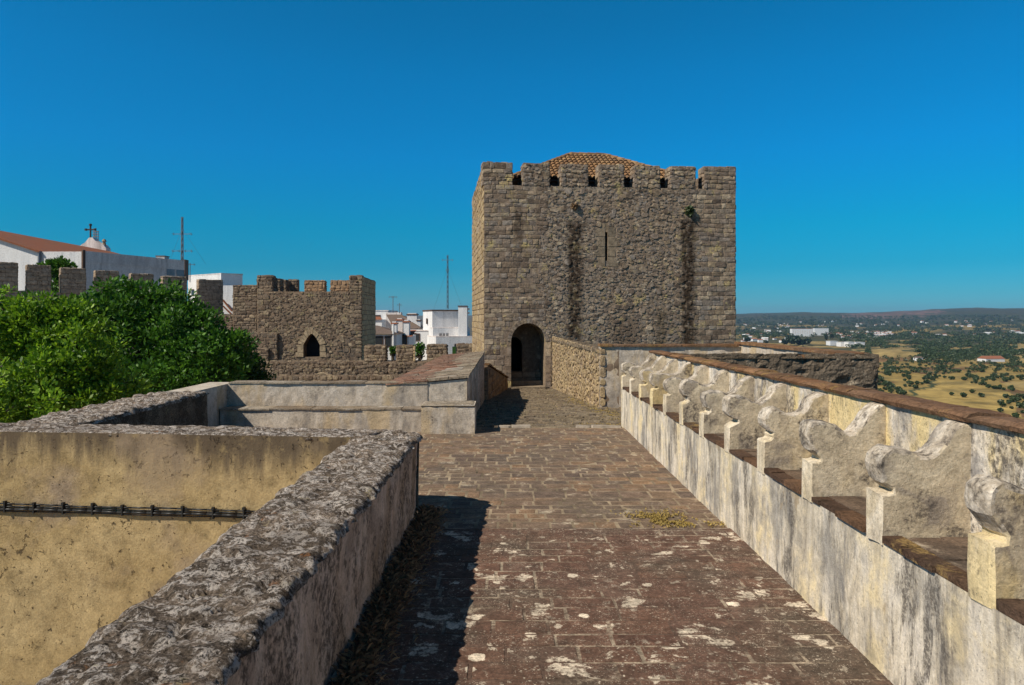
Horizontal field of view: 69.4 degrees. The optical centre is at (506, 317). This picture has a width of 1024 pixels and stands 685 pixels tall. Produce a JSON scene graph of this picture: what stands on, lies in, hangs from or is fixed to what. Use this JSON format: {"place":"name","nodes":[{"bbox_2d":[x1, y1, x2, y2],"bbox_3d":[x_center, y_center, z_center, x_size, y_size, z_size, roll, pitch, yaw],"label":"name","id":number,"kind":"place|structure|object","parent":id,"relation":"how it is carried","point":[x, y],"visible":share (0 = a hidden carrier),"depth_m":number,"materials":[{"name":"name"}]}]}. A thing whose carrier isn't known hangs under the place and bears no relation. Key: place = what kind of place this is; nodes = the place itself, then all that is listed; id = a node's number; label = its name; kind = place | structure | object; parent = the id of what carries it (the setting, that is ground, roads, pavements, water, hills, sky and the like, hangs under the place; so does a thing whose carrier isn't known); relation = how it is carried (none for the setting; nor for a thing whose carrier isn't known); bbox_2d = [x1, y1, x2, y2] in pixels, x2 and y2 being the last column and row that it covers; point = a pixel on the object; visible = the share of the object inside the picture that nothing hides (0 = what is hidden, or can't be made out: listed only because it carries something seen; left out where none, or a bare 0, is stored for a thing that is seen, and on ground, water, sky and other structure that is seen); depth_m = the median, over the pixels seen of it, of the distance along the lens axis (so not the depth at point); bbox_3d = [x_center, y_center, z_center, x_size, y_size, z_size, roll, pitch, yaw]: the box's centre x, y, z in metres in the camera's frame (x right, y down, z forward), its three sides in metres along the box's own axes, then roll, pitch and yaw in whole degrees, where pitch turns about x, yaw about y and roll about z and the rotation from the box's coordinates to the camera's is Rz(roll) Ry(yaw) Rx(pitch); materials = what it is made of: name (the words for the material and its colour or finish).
{"place":"outdoors","nodes":[
{"label":"outdoors","id":0,"kind":"place"},
{"bbox_2d":[0,0,1023,315],"label":"sky","id":1,"kind":"structure","parent":0,"point":[875,148],"materials":[{"name":"blue"}]},
{"bbox_2d":[405,308,1023,418],"bbox_3d":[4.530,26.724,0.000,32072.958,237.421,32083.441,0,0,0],"label":"terrain","id":2,"kind":"structure","parent":0,"point":[940,389],"depth_m":1094.30,"materials":[{"name":"green plant"}]},
{"bbox_2d":[35,255,77,291],"bbox_3d":[-29.298,-1.669,48.032,2.802,4.929,2.269,0,0,0],"label":"garden tree","id":3,"kind":"object","parent":2,"relation":"on","point":[56,263],"visible":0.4,"depth_m":47.57,"materials":[{"name":"green plant"}]},
{"bbox_2d":[0,224,117,290],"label":"church","id":4,"kind":"structure","parent":2,"relation":"on","point":[22,251],"depth_m":54.14,"materials":[{"name":"white paint"}]},
{"bbox_2d":[93,228,98,239],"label":"tv antenna","id":5,"kind":"object","parent":4,"relation":"on","point":[96,234],"visible":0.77,"depth_m":77.96,"materials":[{"name":"metal"}]},
{"bbox_2d":[0,283,152,422],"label":"broadleaf tree","id":6,"kind":"object","parent":2,"relation":"on","point":[55,356],"visible":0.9,"depth_m":17.75,"materials":[{"name":"green plant"}]},
{"bbox_2d":[38,250,183,293],"bbox_3d":[-29.646,1.329,57.137,6.561,12.541,10.726,0,0,0],"label":"church annex","id":7,"kind":"object","parent":2,"relation":"on","point":[157,267],"visible":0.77,"depth_m":54.81,"materials":[{"name":"paint"}]},
{"bbox_2d":[184,260,188,279],"bbox_3d":[-26.927,-4.010,61.850,0.332,1.704,0.700,0,0,0],"label":"chimney stack","id":8,"kind":"object","parent":7,"relation":"on","point":[186,268],"visible":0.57,"depth_m":61.79,"materials":[{"name":"white paint"}]},
{"bbox_2d":[0,262,226,407],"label":"curtain wall","id":9,"kind":"structure","parent":2,"relation":"on","point":[72,280],"depth_m":42.33,"materials":[{"name":"grey stone"}]},
{"bbox_2d":[68,274,260,395],"bbox_3d":[-11.980,2.072,24.535,7.658,7.155,4.953,0,0,17],"label":"broadleaf tree","id":10,"kind":"object","parent":2,"relation":"on","point":[173,344],"visible":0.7,"depth_m":23.91,"materials":[{"name":"green plant"}]},
{"bbox_2d":[171,217,205,263],"bbox_3d":[-27.651,-6.633,63.354,3.213,3.940,1.308,0,0,0],"label":"radio mast","id":11,"kind":"object","parent":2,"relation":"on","point":[182,233],"visible":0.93,"depth_m":62.98,"materials":[{"name":"metal"}]},
{"bbox_2d":[0,391,422,684],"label":"courtyard parapet","id":12,"kind":"structure","parent":2,"relation":"on","point":[278,585],"depth_m":6.02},
{"bbox_2d":[0,500,254,518],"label":"cable bundle","id":13,"kind":"object","parent":12,"relation":"attached to","point":[242,513],"visible":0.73,"depth_m":6.10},
{"bbox_2d":[188,273,242,314],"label":"town house","id":14,"kind":"structure","parent":2,"relation":"on","point":[230,280],"depth_m":75.52,"materials":[{"name":"white paint"}]},
{"bbox_2d":[203,323,276,380],"bbox_3d":[-9.774,2.780,26.228,3.648,5.704,2.881,0,0,0],"label":"broadleaf tree","id":15,"kind":"object","parent":2,"relation":"on","point":[257,372],"visible":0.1,"depth_m":25.88,"materials":[{"name":"green plant"}]},
{"bbox_2d":[214,275,375,369],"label":"wall tower","id":16,"kind":"structure","parent":2,"relation":"on","point":[284,319],"depth_m":45.99,"materials":[{"name":"stone"}]},
{"bbox_2d":[266,343,471,380],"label":"wall","id":17,"kind":"structure","parent":2,"relation":"on","point":[375,364],"depth_m":41.97,"materials":[{"name":"stone"}]},
{"bbox_2d":[375,310,401,328],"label":"town house","id":18,"kind":"structure","parent":2,"relation":"on","point":[382,319],"depth_m":89.50,"materials":[{"name":"white paint"}]},
{"bbox_2d":[375,321,402,359],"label":"town house","id":19,"kind":"structure","parent":2,"relation":"on","point":[389,337],"depth_m":64.00,"materials":[{"name":"white paint"}]},
{"bbox_2d":[375,336,382,344],"bbox_3d":[-11.070,2.033,63.979,0.750,0.950,0.082,0,0,0],"label":"window","id":20,"kind":"structure","parent":19,"relation":"in","point":[379,339],"depth_m":63.94,"materials":[{"name":"grey glass"}]},
{"bbox_2d":[385,336,390,346],"bbox_3d":[-10.205,2.033,63.979,0.750,0.950,0.082,0,0,0],"label":"window","id":21,"kind":"structure","parent":19,"relation":"in","point":[387,338],"depth_m":63.94,"materials":[{"name":"black glass"}]},
{"bbox_2d":[389,346,395,359],"bbox_3d":[-9.227,3.391,60.013,0.800,2.417,0.763,0,0,0],"label":"garden shrub","id":22,"kind":"object","parent":2,"relation":"on","point":[392,350],"visible":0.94,"depth_m":59.87,"materials":[{"name":"green plant"}]},
{"bbox_2d":[386,313,422,329],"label":"town house","id":23,"kind":"structure","parent":2,"relation":"on","point":[415,323],"depth_m":83.20,"materials":[{"name":"white paint"}]},
{"bbox_2d":[396,318,415,357],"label":"town house","id":24,"kind":"structure","parent":2,"relation":"on","point":[408,337],"depth_m":67.85,"materials":[{"name":"white paint"}]},
{"bbox_2d":[402,335,406,344],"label":"window","id":25,"kind":"structure","parent":24,"relation":"in","point":[404,337],"depth_m":67.43,"materials":[{"name":"black glass"}]},
{"bbox_2d":[414,342,426,359],"bbox_3d":[-7.051,3.244,60.022,1.203,2.712,1.058,0,0,0],"label":"garden shrub","id":26,"kind":"object","parent":2,"relation":"on","point":[419,352],"visible":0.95,"depth_m":59.87,"materials":[{"name":"green plant"}]},
{"bbox_2d":[413,330,428,359],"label":"town house","id":27,"kind":"structure","parent":2,"relation":"on","point":[421,335],"depth_m":78.00,"materials":[{"name":"white paint"}]},
{"bbox_2d":[416,333,419,340],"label":"window","id":28,"kind":"structure","parent":27,"relation":"in","point":[417,334],"depth_m":77.94,"materials":[{"name":"grey glass"}]},
{"bbox_2d":[422,306,471,353],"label":"town house","id":29,"kind":"structure","parent":2,"relation":"on","point":[450,329],"depth_m":75.03,"materials":[{"name":"white paint"}]},
{"bbox_2d":[442,256,459,308],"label":"radio mast","id":30,"kind":"object","parent":29,"relation":"on","point":[448,284],"visible":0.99,"depth_m":78.97,"materials":[{"name":"metal"}]},
{"bbox_2d":[472,152,735,388],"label":"castle keep","id":31,"kind":"structure","parent":2,"relation":"on","point":[628,251],"depth_m":28.51,"materials":[{"name":"stone"}]},
{"bbox_2d":[571,201,577,209],"bbox_3d":[2.574,-4.277,28.282,0.294,0.358,0.318,0,0,-26],"label":"wall plant","id":32,"kind":"object","parent":31,"relation":"attached to","point":[575,206],"depth_m":28.22,"materials":[{"name":"green plant"}]},
{"bbox_2d":[684,205,694,216],"bbox_3d":[7.058,-4.143,28.711,0.437,0.469,0.356,0,0,-22],"label":"wall plant","id":33,"kind":"object","parent":31,"relation":"attached to","point":[690,210],"depth_m":28.68,"materials":[{"name":"green plant"}]},
{"bbox_2d":[781,338,788,344],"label":"tall tree","id":34,"kind":"object","parent":2,"relation":"on","point":[784,341],"visible":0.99,"depth_m":1268.93,"materials":[{"name":"green plant"}]},
{"bbox_2d":[785,334,793,343],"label":"tall tree","id":35,"kind":"object","parent":2,"relation":"on","point":[788,337],"visible":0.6,"depth_m":1269.81,"materials":[{"name":"green plant"}]},
{"bbox_2d":[790,335,804,344],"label":"tall tree","id":36,"kind":"object","parent":2,"relation":"on","point":[795,339],"visible":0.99,"depth_m":1222.38,"materials":[{"name":"green plant"}]},
{"bbox_2d":[790,329,812,335],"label":"apartment block","id":37,"kind":"structure","parent":2,"relation":"on","point":[805,332],"depth_m":1876.28,"materials":[{"name":"white paint"}]},
{"bbox_2d":[797,339,809,345],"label":"tall tree","id":38,"kind":"object","parent":2,"relation":"on","point":[807,341],"visible":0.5,"depth_m":1235.91,"materials":[{"name":"green plant"}]},
{"bbox_2d":[812,328,828,335],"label":"apartment block","id":39,"kind":"structure","parent":2,"relation":"on","point":[818,331],"depth_m":1968.32,"materials":[{"name":"white paint"}]},
{"bbox_2d":[826,341,837,345],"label":"shed","id":40,"kind":"structure","parent":2,"relation":"on","point":[831,343],"depth_m":1278.79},
{"bbox_2d":[836,342,843,346],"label":"shed","id":41,"kind":"structure","parent":2,"relation":"on","point":[840,344],"depth_m":1249.06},
{"bbox_2d":[844,342,853,346],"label":"shed","id":42,"kind":"structure","parent":2,"relation":"on","point":[849,343],"depth_m":1233.91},
{"bbox_2d":[736,314,1023,373],"bbox_3d":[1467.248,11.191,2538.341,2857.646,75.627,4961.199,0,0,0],"label":"woodland","id":43,"kind":"object","parent":2,"relation":"on","point":[930,352],"visible":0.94,"depth_m":1687.48,"materials":[{"name":"green plant"}]},
{"bbox_2d":[977,356,1004,361],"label":"farm building","id":44,"kind":"structure","parent":2,"relation":"on","point":[993,358],"depth_m":783.76,"materials":[{"name":"white paint"}]},
{"bbox_2d":[1011,412,1019,417],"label":"olive tree","id":45,"kind":"object","parent":2,"relation":"on","point":[1015,414],"visible":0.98,"depth_m":345.74,"materials":[{"name":"green plant"}]},
{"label":"rampart","id":46,"kind":"structure","parent":2,"relation":"on","visible":0},
{"bbox_2d":[167,380,476,433],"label":"parapet wall","id":47,"kind":"structure","parent":46,"relation":"on","point":[362,404],"depth_m":10.57,"materials":[{"name":"beige paint"}]},
{"bbox_2d":[386,351,484,413],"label":"ramp wall","id":48,"kind":"structure","parent":46,"relation":"on","point":[455,377],"depth_m":12.18,"materials":[{"name":"grey stone"}]},
{"bbox_2d":[484,363,508,399],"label":"stair wall","id":49,"kind":"structure","parent":46,"relation":"on","point":[495,382],"depth_m":20.80,"materials":[{"name":"stone"}]},
{"bbox_2d":[476,388,620,426],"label":"cobbled path","id":50,"kind":"structure","parent":46,"relation":"on","point":[548,407],"depth_m":14.69,"materials":[{"name":"brown stone"}]},
{"bbox_2d":[555,393,724,527],"bbox_3d":[1.592,2.019,14.877,1.996,0.825,18.533,0,0,0],"label":"moss","id":51,"kind":"object","parent":50,"relation":"on","point":[663,518],"visible":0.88,"depth_m":6.01,"materials":[{"name":"green plant"}]},
{"bbox_2d":[408,427,726,527],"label":"brick paving","id":52,"kind":"structure","parent":46,"relation":"on","point":[535,477],"depth_m":7.37,"materials":[{"name":"brown brick"}]},
{"bbox_2d":[498,424,621,427],"bbox_3d":[0.785,1.626,11.036,1.855,0.069,0.153,0,0,0],"label":"stone threshold","id":53,"kind":"object","parent":52,"relation":"on","point":[577,426],"visible":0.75,"depth_m":10.97,"materials":[{"name":"beige stone"}]},
{"bbox_2d":[552,336,618,406],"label":"rubble wall","id":54,"kind":"structure","parent":46,"relation":"on","point":[576,371],"depth_m":19.48,"materials":[{"name":"beige stone"}]},
{"bbox_2d":[328,528,892,684],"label":"worn paving","id":55,"kind":"structure","parent":46,"relation":"on","point":[611,606],"depth_m":3.98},
{"bbox_2d":[330,504,452,684],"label":"dry grass","id":56,"kind":"structure","parent":55,"relation":"on","point":[398,578],"depth_m":4.08,"materials":[{"name":"brown plant"}]},
{"bbox_2d":[598,342,866,407],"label":"bastion parapet","id":57,"kind":"structure","parent":46,"relation":"on","point":[637,354],"depth_m":16.00,"materials":[{"name":"stone"}]},
{"bbox_2d":[681,353,879,389],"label":"bastion wall","id":58,"kind":"structure","parent":46,"relation":"on","point":[860,370],"depth_m":10.60,"materials":[{"name":"stone"}]},
{"bbox_2d":[621,350,1023,684],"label":"bench parapet","id":59,"kind":"structure","parent":46,"relation":"on","point":[882,532],"depth_m":3.71,"materials":[{"name":"paint"}]}
]}

